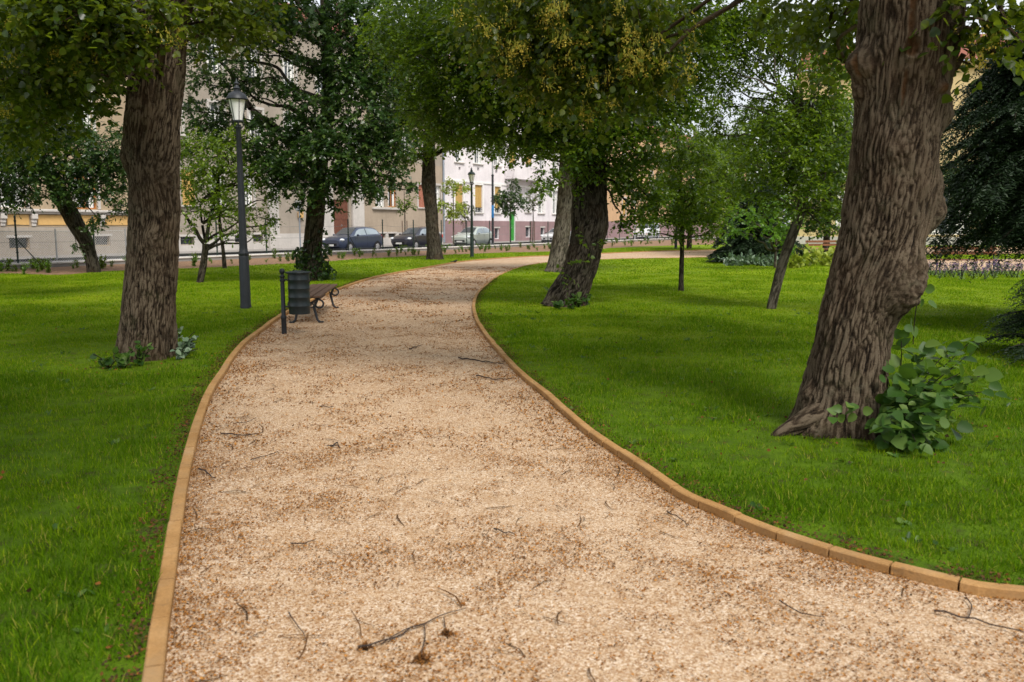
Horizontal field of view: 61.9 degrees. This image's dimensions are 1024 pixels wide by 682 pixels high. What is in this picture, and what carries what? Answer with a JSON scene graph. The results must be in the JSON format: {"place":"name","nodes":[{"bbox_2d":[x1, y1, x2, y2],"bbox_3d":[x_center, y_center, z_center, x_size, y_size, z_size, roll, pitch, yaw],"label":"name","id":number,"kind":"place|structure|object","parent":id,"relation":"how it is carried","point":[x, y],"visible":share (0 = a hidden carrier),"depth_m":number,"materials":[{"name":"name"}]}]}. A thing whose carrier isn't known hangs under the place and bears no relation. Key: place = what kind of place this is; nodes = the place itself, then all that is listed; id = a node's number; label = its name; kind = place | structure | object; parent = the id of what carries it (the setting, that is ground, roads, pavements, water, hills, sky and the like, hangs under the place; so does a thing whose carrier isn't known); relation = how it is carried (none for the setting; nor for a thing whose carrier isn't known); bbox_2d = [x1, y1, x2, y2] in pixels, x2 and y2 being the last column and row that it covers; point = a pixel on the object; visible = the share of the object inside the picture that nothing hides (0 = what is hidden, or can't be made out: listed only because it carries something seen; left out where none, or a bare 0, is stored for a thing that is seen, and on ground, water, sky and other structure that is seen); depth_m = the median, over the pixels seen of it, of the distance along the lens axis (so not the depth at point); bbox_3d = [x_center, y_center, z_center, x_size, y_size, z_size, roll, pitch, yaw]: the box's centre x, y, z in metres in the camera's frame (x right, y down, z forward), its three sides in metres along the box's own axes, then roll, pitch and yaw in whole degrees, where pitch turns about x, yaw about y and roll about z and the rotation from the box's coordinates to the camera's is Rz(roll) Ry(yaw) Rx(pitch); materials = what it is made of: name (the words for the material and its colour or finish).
{"place":"outdoors","nodes":[
{"label":"outdoors","id":0,"kind":"place"},
{"bbox_2d":[0,236,668,259],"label":"pavement","id":1,"kind":"structure","parent":0,"point":[180,252],"depth_m":50.11,"materials":[{"name":"grey concrete"}]},
{"bbox_2d":[0,7,127,256],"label":"apartment building","id":2,"kind":"structure","parent":1,"relation":"on","point":[49,218],"depth_m":43.44,"materials":[{"name":"paint"}]},
{"bbox_2d":[0,162,29,207],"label":"window","id":3,"kind":"structure","parent":2,"relation":"in","point":[15,162],"depth_m":41.62,"materials":[{"name":"white glass"}]},
{"bbox_2d":[6,235,31,247],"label":"window","id":4,"kind":"structure","parent":2,"relation":"in","point":[9,236],"depth_m":41.84,"materials":[{"name":"grey glass"}]},
{"bbox_2d":[69,91,96,130],"bbox_3d":[-22.366,-12.137,44.149,0.340,2.480,1.590,4,9,29],"label":"window","id":5,"kind":"structure","parent":2,"relation":"in","point":[88,116],"depth_m":44.75,"materials":[{"name":"white glass"}]},
{"bbox_2d":[73,166,100,208],"bbox_3d":[-22.398,-8.166,44.701,0.268,2.475,1.590,4,9,29],"label":"window","id":6,"kind":"structure","parent":2,"relation":"in","point":[99,202],"depth_m":45.28,"materials":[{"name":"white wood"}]},
{"bbox_2d":[95,234,112,244],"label":"window","id":7,"kind":"structure","parent":2,"relation":"in","point":[105,242],"depth_m":45.84,"materials":[{"name":"grey glass"}]},
{"bbox_2d":[179,1,444,250],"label":"apartment building","id":8,"kind":"structure","parent":1,"relation":"on","point":[361,215],"depth_m":57.86,"materials":[{"name":"grey paint"}]},
{"bbox_2d":[179,234,195,243],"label":"window","id":9,"kind":"structure","parent":8,"relation":"in","point":[182,237],"depth_m":50.67,"materials":[{"name":"grey glass"}]},
{"bbox_2d":[181,169,194,206],"bbox_3d":[-19.148,-9.030,50.476,0.340,2.191,1.315,4,9,29],"label":"window","id":10,"kind":"structure","parent":8,"relation":"in","point":[187,188],"depth_m":50.45,"materials":[{"name":"yellow paint"}]},
{"bbox_2d":[204,38,223,74],"bbox_3d":[-18.015,-17.306,51.442,0.340,2.380,1.490,4,9,29],"label":"window","id":11,"kind":"structure","parent":8,"relation":"in","point":[207,61],"depth_m":51.72,"materials":[{"name":"white glass"}]},
{"bbox_2d":[206,98,225,137],"bbox_3d":[-18.046,-13.496,51.973,0.268,2.275,1.490,4,9,29],"label":"window","id":12,"kind":"structure","parent":8,"relation":"in","point":[208,101],"depth_m":51.70,"materials":[{"name":"white glass"}]},
{"bbox_2d":[243,167,256,207],"bbox_3d":[-16.932,-9.782,54.444,0.340,2.497,1.338,4,9,29],"label":"window","id":13,"kind":"structure","parent":8,"relation":"in","point":[246,202],"depth_m":54.84,"materials":[{"name":"white glass"}]},
{"bbox_2d":[244,46,262,81],"bbox_3d":[-16.468,-17.682,54.231,0.340,2.380,1.490,4,9,29],"label":"window","id":14,"kind":"structure","parent":8,"relation":"in","point":[252,70],"depth_m":54.54,"materials":[{"name":"white paint"}]},
{"bbox_2d":[246,107,264,143],"bbox_3d":[-16.468,-13.817,54.752,0.340,2.380,1.490,4,9,29],"label":"window","id":15,"kind":"structure","parent":8,"relation":"in","point":[249,114],"depth_m":54.69,"materials":[{"name":"white glass"}]},
{"bbox_2d":[281,56,297,85],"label":"window","id":16,"kind":"structure","parent":8,"relation":"in","point":[284,69],"depth_m":57.22,"materials":[{"name":"white paint"}]},
{"bbox_2d":[333,199,347,233],"bbox_3d":[-12.628,-8.671,62.731,0.135,3.396,1.730,4,9,29],"label":"door","id":17,"kind":"structure","parent":8,"relation":"in","point":[340,220],"depth_m":62.76,"materials":[{"name":"wood"}]},
{"bbox_2d":[388,186,394,206],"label":"window","id":18,"kind":"structure","parent":8,"relation":"in","point":[391,199],"depth_m":68.01,"materials":[{"name":"white wood"}]},
{"bbox_2d":[417,183,424,208],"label":"window","id":19,"kind":"structure","parent":8,"relation":"in","point":[420,202],"depth_m":71.24,"materials":[{"name":"pink paint"}]},
{"bbox_2d":[436,183,441,208],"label":"window","id":20,"kind":"structure","parent":8,"relation":"in","point":[437,187],"depth_m":73.66,"materials":[{"name":"white paint"}]},
{"bbox_2d":[390,191,420,232],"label":"street tree","id":21,"kind":"object","parent":1,"relation":"on","point":[404,207],"visible":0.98,"depth_m":64.03,"materials":[{"name":"green plant"}]},
{"bbox_2d":[455,201,478,227],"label":"street tree","id":22,"kind":"object","parent":1,"relation":"on","point":[465,217],"visible":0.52,"depth_m":71.80,"materials":[{"name":"green plant"}]},
{"bbox_2d":[444,55,559,242],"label":"apartment building","id":23,"kind":"structure","parent":1,"relation":"on","point":[459,171],"depth_m":82.44,"materials":[{"name":"white paint"}]},
{"bbox_2d":[454,182,464,213],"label":"window","id":24,"kind":"structure","parent":23,"relation":"in","point":[458,198],"depth_m":76.45,"materials":[{"name":"yellow paint"}]},
{"bbox_2d":[454,149,464,163],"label":"window","id":25,"kind":"structure","parent":23,"relation":"in","point":[459,155],"depth_m":76.26,"materials":[{"name":"white paint"}]},
{"bbox_2d":[473,150,483,164],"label":"window","id":26,"kind":"structure","parent":23,"relation":"in","point":[477,160],"depth_m":79.01,"materials":[{"name":"white paint"}]},
{"bbox_2d":[474,183,483,213],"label":"window","id":27,"kind":"structure","parent":23,"relation":"in","point":[477,191],"depth_m":79.46,"materials":[{"name":"yellow paint"}]},
{"bbox_2d":[494,185,501,213],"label":"window","id":28,"kind":"structure","parent":23,"relation":"in","point":[498,186],"depth_m":82.42,"materials":[{"name":"white paint"}]},
{"bbox_2d":[509,212,513,240],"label":"door","id":29,"kind":"structure","parent":23,"relation":"in","point":[512,220],"depth_m":85.60,"materials":[{"name":"metal"}]},
{"bbox_2d":[525,187,532,212],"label":"window","id":30,"kind":"structure","parent":23,"relation":"in","point":[526,188],"depth_m":87.89,"materials":[{"name":"white paint"}]},
{"bbox_2d":[537,188,545,213],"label":"window","id":31,"kind":"structure","parent":23,"relation":"in","point":[539,210],"depth_m":90.61,"materials":[{"name":"white paint"}]},
{"bbox_2d":[552,190,557,214],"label":"window","id":32,"kind":"structure","parent":23,"relation":"in","point":[554,203],"depth_m":93.62,"materials":[{"name":"white paint"}]},
{"bbox_2d":[584,121,745,237],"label":"apartment building","id":33,"kind":"structure","parent":1,"relation":"on","point":[613,215],"depth_m":111.43,"materials":[{"name":"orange paint"}]},
{"bbox_2d":[4,237,707,262],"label":"road","id":34,"kind":"structure","parent":0,"point":[333,250],"depth_m":52.12,"materials":[{"name":"grey asphalt"}]},
{"bbox_2d":[322,227,381,250],"bbox_3d":[-10.161,-6.494,54.474,2.108,1.600,4.343,4,9,29],"label":"parked car","id":35,"kind":"object","parent":34,"relation":"on","point":[360,238],"visible":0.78,"depth_m":53.77,"materials":[{"name":"blue paint"}]},
{"bbox_2d":[390,227,442,248],"bbox_3d":[-6.758,-7.314,60.612,2.108,1.585,4.343,4,9,29],"label":"parked car","id":36,"kind":"object","parent":34,"relation":"on","point":[405,237],"visible":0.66,"depth_m":59.38,"materials":[{"name":"grey paint"}]},
{"bbox_2d":[451,226,491,245],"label":"parked car","id":37,"kind":"object","parent":34,"relation":"on","point":[478,233],"visible":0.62,"depth_m":66.47,"materials":[{"name":"silver metal"}]},
{"bbox_2d":[540,228,570,242],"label":"parked car","id":38,"kind":"object","parent":34,"relation":"on","point":[546,236],"visible":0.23,"depth_m":79.02,"materials":[{"name":"white paint"}]},
{"bbox_2d":[632,223,659,238],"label":"parked van","id":39,"kind":"object","parent":34,"relation":"on","point":[646,232],"visible":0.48,"depth_m":100.09,"materials":[{"name":"white paint"}]},
{"bbox_2d":[0,235,716,274],"bbox_3d":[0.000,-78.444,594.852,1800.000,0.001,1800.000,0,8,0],"label":"ground","id":40,"kind":"structure","parent":0,"point":[80,258],"depth_m":56.20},
{"bbox_2d":[2,238,670,273],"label":"retaining wall","id":41,"kind":"structure","parent":40,"relation":"on","point":[117,261],"depth_m":40.50,"materials":[{"name":"concrete"}]},
{"bbox_2d":[0,215,619,262],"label":"street fence","id":42,"kind":"object","parent":41,"relation":"on","point":[94,240],"visible":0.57,"depth_m":45.62,"materials":[{"name":"black metal"}]},
{"bbox_2d":[0,244,1023,681],"bbox_3d":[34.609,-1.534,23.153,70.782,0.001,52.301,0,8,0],"label":"lawn","id":43,"kind":"structure","parent":0,"point":[775,458],"depth_m":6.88,"materials":[{"name":"green plant"}]},
{"bbox_2d":[0,5,120,171],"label":"lime tree","id":44,"kind":"object","parent":43,"relation":"on","point":[66,147],"visible":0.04,"depth_m":17.41,"materials":[{"name":"green plant"}]},
{"bbox_2d":[0,0,295,368],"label":"lime tree","id":45,"kind":"object","parent":43,"relation":"on","point":[140,45],"visible":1,"depth_m":9.67,"materials":[{"name":"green plant"}]},
{"bbox_2d":[188,169,273,267],"bbox_3d":[-10.280,-4.607,31.161,3.176,3.984,1.598,0,8,0],"label":"young tree","id":46,"kind":"object","parent":43,"relation":"on","point":[224,264],"visible":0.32,"depth_m":31.33,"materials":[{"name":"green plant"}]},
{"bbox_2d":[180,119,289,282],"bbox_3d":[-8.007,-3.833,23.535,3.451,4.530,2.178,0,8,0],"label":"young tree","id":47,"kind":"object","parent":43,"relation":"on","point":[218,169],"visible":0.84,"depth_m":23.29,"materials":[{"name":"green plant"}]},
{"bbox_2d":[226,78,250,308],"bbox_3d":[-5.133,-2.742,16.175,0.400,4.335,0.400,0,8,0],"label":"street lamp","id":48,"kind":"object","parent":43,"relation":"on","point":[236,98],"visible":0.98,"depth_m":16.14,"materials":[{"name":"metal"}]},
{"bbox_2d":[180,0,444,280],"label":"maple tree","id":49,"kind":"object","parent":43,"relation":"on","point":[320,150],"visible":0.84,"depth_m":23.40,"materials":[{"name":"green plant"}]},
{"bbox_2d":[0,239,714,274],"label":"planting bed","id":50,"kind":"object","parent":43,"relation":"on","point":[118,267],"visible":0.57,"depth_m":41.87,"materials":[{"name":"green plant"}]},
{"bbox_2d":[4,258,13,270],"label":"bed shrub","id":51,"kind":"object","parent":50,"relation":"on","point":[9,261],"visible":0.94,"depth_m":28.76,"materials":[{"name":"green plant"}]},
{"bbox_2d":[20,262,33,274],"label":"bed shrub","id":52,"kind":"object","parent":50,"relation":"on","point":[24,268],"visible":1,"depth_m":27.71,"materials":[{"name":"green plant"}]},
{"bbox_2d":[38,257,53,272],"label":"bed shrub","id":53,"kind":"object","parent":50,"relation":"on","point":[47,262],"visible":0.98,"depth_m":28.80,"materials":[{"name":"green plant"}]},
{"bbox_2d":[0,96,128,272],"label":"walnut tree","id":54,"kind":"object","parent":50,"relation":"on","point":[61,197],"visible":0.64,"depth_m":27.93,"materials":[{"name":"green plant"}]},
{"bbox_2d":[334,0,521,259],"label":"lime tree","id":55,"kind":"object","parent":43,"relation":"on","point":[428,185],"visible":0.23,"depth_m":39.55,"materials":[{"name":"green plant"}]},
{"bbox_2d":[468,167,474,256],"bbox_3d":[-2.066,-6.592,43.780,0.400,4.604,0.400,0,8,0],"label":"street lamp","id":56,"kind":"object","parent":43,"relation":"on","point":[471,174],"visible":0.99,"depth_m":43.77,"materials":[{"name":"black metal"}]},
{"bbox_2d":[0,293,1022,592],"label":"leaf litter","id":57,"kind":"object","parent":43,"relation":"on","point":[536,371],"visible":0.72,"depth_m":7.23,"materials":[{"name":"brown plant"}]},
{"bbox_2d":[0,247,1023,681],"bbox_3d":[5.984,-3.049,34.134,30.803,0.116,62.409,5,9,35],"label":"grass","id":58,"kind":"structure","parent":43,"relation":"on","point":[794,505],"depth_m":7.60,"materials":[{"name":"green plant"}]},
{"bbox_2d":[0,309,1023,633],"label":"weeds","id":59,"kind":"object","parent":43,"relation":"on","point":[752,503],"visible":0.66,"depth_m":7.70,"materials":[{"name":"green plant"}]},
{"bbox_2d":[348,0,758,308],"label":"lime tree","id":60,"kind":"object","parent":43,"relation":"on","point":[570,286],"visible":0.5,"depth_m":16.00,"materials":[{"name":"green plant"}]},
{"bbox_2d":[480,14,720,271],"bbox_3d":[2.964,-7.343,29.078,8.585,10.214,4.950,0,8,0],"label":"lime tree","id":61,"kind":"object","parent":43,"relation":"on","point":[560,239],"visible":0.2,"depth_m":29.06,"materials":[{"name":"green plant"}]},
{"bbox_2d":[630,127,750,290],"bbox_3d":[4.219,-3.048,20.002,3.041,3.914,1.783,0,8,0],"label":"young tree","id":62,"kind":"object","parent":43,"relation":"on","point":[697,207],"visible":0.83,"depth_m":19.91,"materials":[{"name":"green plant"}]},
{"bbox_2d":[648,130,738,248],"bbox_3d":[12.634,-10.501,59.358,6.610,8.196,6.994,0,8,0],"label":"park tree","id":63,"kind":"object","parent":43,"relation":"on","point":[689,240],"visible":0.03,"depth_m":58.95,"materials":[{"name":"green plant"}]},
{"bbox_2d":[717,252,733,265],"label":"silver plant","id":64,"kind":"object","parent":43,"relation":"on","point":[729,261],"visible":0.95,"depth_m":33.93,"materials":[{"name":"green plant"}]},
{"bbox_2d":[432,0,1023,454],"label":"lime tree","id":65,"kind":"object","parent":43,"relation":"on","point":[902,60],"visible":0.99,"depth_m":6.38,"materials":[{"name":"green plant"}]},
{"bbox_2d":[733,255,743,265],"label":"silver plant","id":66,"kind":"object","parent":43,"relation":"on","point":[738,262],"visible":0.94,"depth_m":33.62,"materials":[{"name":"green plant"}]},
{"bbox_2d":[734,252,755,264],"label":"silver plant","id":67,"kind":"object","parent":43,"relation":"on","point":[746,262],"visible":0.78,"depth_m":34.31,"materials":[{"name":"green plant"}]},
{"bbox_2d":[705,178,811,264],"bbox_3d":[10.504,-4.815,36.631,5.036,4.288,4.514,6,10,39],"label":"yew shrub","id":68,"kind":"object","parent":43,"relation":"on","point":[744,246],"visible":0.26,"depth_m":35.92,"materials":[{"name":"green plant"}]},
{"bbox_2d":[719,194,808,267],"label":"young maple","id":69,"kind":"object","parent":43,"relation":"on","point":[777,236],"visible":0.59,"depth_m":30.93,"materials":[{"name":"green plant"}]},
{"bbox_2d":[682,0,853,308],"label":"young tree","id":70,"kind":"object","parent":43,"relation":"on","point":[793,133],"visible":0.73,"depth_m":15.77,"materials":[{"name":"green plant"}]},
{"bbox_2d":[787,251,808,267],"bbox_3d":[10.580,-3.009,32.082,1.162,0.836,0.554,-2,8,-15],"label":"hosta plant","id":71,"kind":"object","parent":43,"relation":"on","point":[795,258],"visible":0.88,"depth_m":32.02,"materials":[{"name":"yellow plant"}]},
{"bbox_2d":[761,93,853,251],"bbox_3d":[15.994,-8.380,43.081,6.890,8.335,6.960,-7,10,-42],"label":"park tree","id":72,"kind":"object","parent":43,"relation":"on","point":[816,226],"visible":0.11,"depth_m":42.63,"materials":[{"name":"green plant"}]},
{"bbox_2d":[801,249,818,265],"bbox_3d":[11.569,-3.237,33.777,1.230,0.836,0.587,5,9,32],"label":"hosta plant","id":73,"kind":"object","parent":43,"relation":"on","point":[813,255],"visible":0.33,"depth_m":33.61,"materials":[{"name":"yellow plant"}]},
{"bbox_2d":[800,240,836,249],"bbox_3d":[15.067,-4.518,42.018,2.000,0.901,0.677,-3,8,-20],"label":"park bench","id":74,"kind":"object","parent":43,"relation":"on","point":[821,241],"visible":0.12,"depth_m":41.71,"materials":[{"name":"brown wood"}]},
{"bbox_2d":[810,249,828,264],"bbox_3d":[12.579,-3.403,35.182,1.064,0.763,0.507,6,9,36],"label":"hosta plant","id":75,"kind":"object","parent":43,"relation":"on","point":[820,255],"visible":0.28,"depth_m":35.09,"materials":[{"name":"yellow plant"}]},
{"bbox_2d":[807,245,833,255],"bbox_3d":[13.239,-3.646,36.465,1.243,0.980,0.593,4,9,26],"label":"hosta plant","id":76,"kind":"object","parent":43,"relation":"on","point":[814,251],"visible":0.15,"depth_m":36.50,"materials":[{"name":"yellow plant"}]},
{"bbox_2d":[813,252,832,265],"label":"hosta plant","id":77,"kind":"object","parent":43,"relation":"on","point":[823,261],"visible":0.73,"depth_m":33.77,"materials":[{"name":"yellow plant"}]},
{"bbox_2d":[948,263,967,279],"bbox_3d":[13.171,-2.074,25.070,0.666,0.612,0.466,-3,8,-18],"label":"lavender plant","id":78,"kind":"object","parent":43,"relation":"on","point":[962,273],"visible":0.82,"depth_m":25.11,"materials":[{"name":"purple plant"}]},
{"bbox_2d":[933,246,999,273],"bbox_3d":[15.295,-2.723,28.689,2.000,0.901,0.677,1,8,10],"label":"park bench","id":79,"kind":"object","parent":43,"relation":"on","point":[960,253],"visible":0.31,"depth_m":28.78,"materials":[{"name":"brown wood"}]},
{"bbox_2d":[926,24,1023,285],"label":"yew tree","id":80,"kind":"object","parent":43,"relation":"on","point":[988,191],"visible":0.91,"depth_m":13.01,"materials":[{"name":"green plant"}]},
{"bbox_2d":[962,279,1023,367],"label":"yew shrub","id":81,"kind":"object","parent":43,"relation":"on","point":[1015,324],"visible":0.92,"depth_m":10.31,"materials":[{"name":"green plant"}]},
{"bbox_2d":[984,263,1002,278],"bbox_3d":[14.346,-2.118,25.505,0.388,0.579,0.555,-6,10,-38],"label":"lavender plant","id":82,"kind":"object","parent":43,"relation":"on","point":[995,271],"visible":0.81,"depth_m":25.45,"materials":[{"name":"purple plant"}]},
{"bbox_2d":[164,247,1023,681],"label":"path","id":83,"kind":"structure","parent":0,"point":[514,625],"depth_m":4.12,"materials":[{"name":"beige gravel"}]},
{"bbox_2d":[279,268,311,333],"bbox_3d":[-3.193,-0.586,12.738,0.422,1.000,0.379,-8,11,-44],"label":"litter bin","id":84,"kind":"object","parent":83,"relation":"on","point":[299,291],"visible":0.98,"depth_m":12.63,"materials":[{"name":"metal"}]},
{"bbox_2d":[287,284,338,322],"bbox_3d":[-3.565,-0.701,15.496,0.604,0.486,2.954,-1,8,-6],"label":"park bench","id":85,"kind":"object","parent":83,"relation":"on","point":[318,292],"visible":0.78,"depth_m":15.11,"materials":[{"name":"brown wood"}]},
{"bbox_2d":[357,608,464,665],"bbox_3d":[-0.385,1.148,3.388,0.314,0.062,0.478,2,8,16],"label":"fallen twig","id":86,"kind":"object","parent":83,"relation":"on","point":[419,655],"visible":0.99,"depth_m":3.28,"materials":[{"name":"brown wood"}]},
{"bbox_2d":[141,247,926,681],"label":"kerb","id":87,"kind":"structure","parent":83,"relation":"on","point":[155,657],"depth_m":4.37,"materials":[{"name":"wood"}]},
{"bbox_2d":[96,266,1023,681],"bbox_3d":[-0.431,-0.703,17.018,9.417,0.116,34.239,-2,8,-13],"label":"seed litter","id":88,"kind":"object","parent":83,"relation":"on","point":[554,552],"visible":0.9,"depth_m":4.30,"materials":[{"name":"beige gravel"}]},
{"bbox_2d":[171,267,1023,681],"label":"twig litter","id":89,"kind":"object","parent":83,"relation":"on","point":[399,519],"visible":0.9,"depth_m":4.62,"materials":[{"name":"brown wood"}]},
{"bbox_2d":[681,129,773,243],"bbox_3d":[12.937,-9.077,51.585,6.436,7.447,6.833,7,10,42],"label":"park tree","id":90,"kind":"object","parent":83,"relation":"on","point":[723,148],"visible":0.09,"depth_m":50.80,"materials":[{"name":"green plant"}]},
{"bbox_2d":[472,253,1023,600],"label":"kerb","id":91,"kind":"structure","parent":83,"relation":"on","point":[935,578],"depth_m":4.43,"materials":[{"name":"wood"}]},
{"bbox_2d":[707,102,850,232],"bbox_3d":[14.046,-8.569,45.204,7.438,8.145,7.938,6,10,39],"label":"park tree","id":92,"kind":"object","parent":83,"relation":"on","point":[836,193],"visible":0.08,"depth_m":44.56,"materials":[{"name":"green plant"}]},
{"bbox_2d":[942,130,992,251],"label":"park tree","id":93,"kind":"object","parent":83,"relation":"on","point":[944,175],"visible":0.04,"depth_m":51.05,"materials":[{"name":"green plant"}]},
{"bbox_2d":[934,597,1023,632],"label":"fallen twig","id":94,"kind":"object","parent":83,"relation":"on","point":[968,617],"visible":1,"depth_m":3.48,"materials":[{"name":"brown wood"}]},
{"bbox_2d":[284,0,1022,223],"label":"sky","id":95,"kind":"structure","parent":0,"point":[770,87],"materials":[{"name":"white"}]},
{"bbox_2d":[790,34,1010,245],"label":"apartment building","id":96,"kind":"structure","parent":0,"point":[957,78],"depth_m":70.52,"materials":[{"name":"yellow paint"}]},
{"bbox_2d":[931,196,969,234],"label":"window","id":97,"kind":"structure","parent":96,"relation":"in","point":[944,196],"depth_m":70.53,"materials":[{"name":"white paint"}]},
{"bbox_2d":[927,259,1023,270],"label":"flower bed","id":98,"kind":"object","parent":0,"point":[969,267],"depth_m":35.98,"materials":[{"name":"white plant"}]},
{"label":"pavement","id":99,"kind":"structure","parent":0,"visible":0},
{"bbox_2d":[0,229,126,262],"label":"chain link fence","id":100,"kind":"object","parent":99,"relation":"on","point":[96,247],"visible":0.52,"depth_m":31.77,"materials":[{"name":"silver metal"}]},
{"bbox_2d":[295,200,301,246],"bbox_3d":[-11.114,-5.939,44.653,0.098,2.850,0.600,4,9,29],"label":"sign post","id":101,"kind":"object","parent":99,"relation":"on","point":[296,209],"visible":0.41,"depth_m":44.63,"materials":[{"name":"metal"}]},
{"bbox_2d":[437,176,474,245],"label":"street tree","id":102,"kind":"object","parent":99,"relation":"on","point":[454,188],"visible":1,"depth_m":56.80,"materials":[{"name":"green plant"}]},
{"bbox_2d":[491,161,493,244],"bbox_3d":[-0.714,-11.113,61.980,1.800,8.680,0.220,4,9,29],"label":"street pole","id":103,"kind":"object","parent":99,"relation":"on","point":[492,208],"visible":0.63,"depth_m":62.49,"materials":[{"name":"metal"}]},
{"bbox_2d":[491,178,529,220],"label":"street tree","id":104,"kind":"object","parent":99,"relation":"on","point":[503,200],"visible":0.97,"depth_m":63.72,"materials":[{"name":"green plant"}]},
{"bbox_2d":[524,193,543,242],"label":"street tree","id":105,"kind":"object","parent":99,"relation":"on","point":[531,200],"visible":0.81,"depth_m":66.97,"materials":[{"name":"green plant"}]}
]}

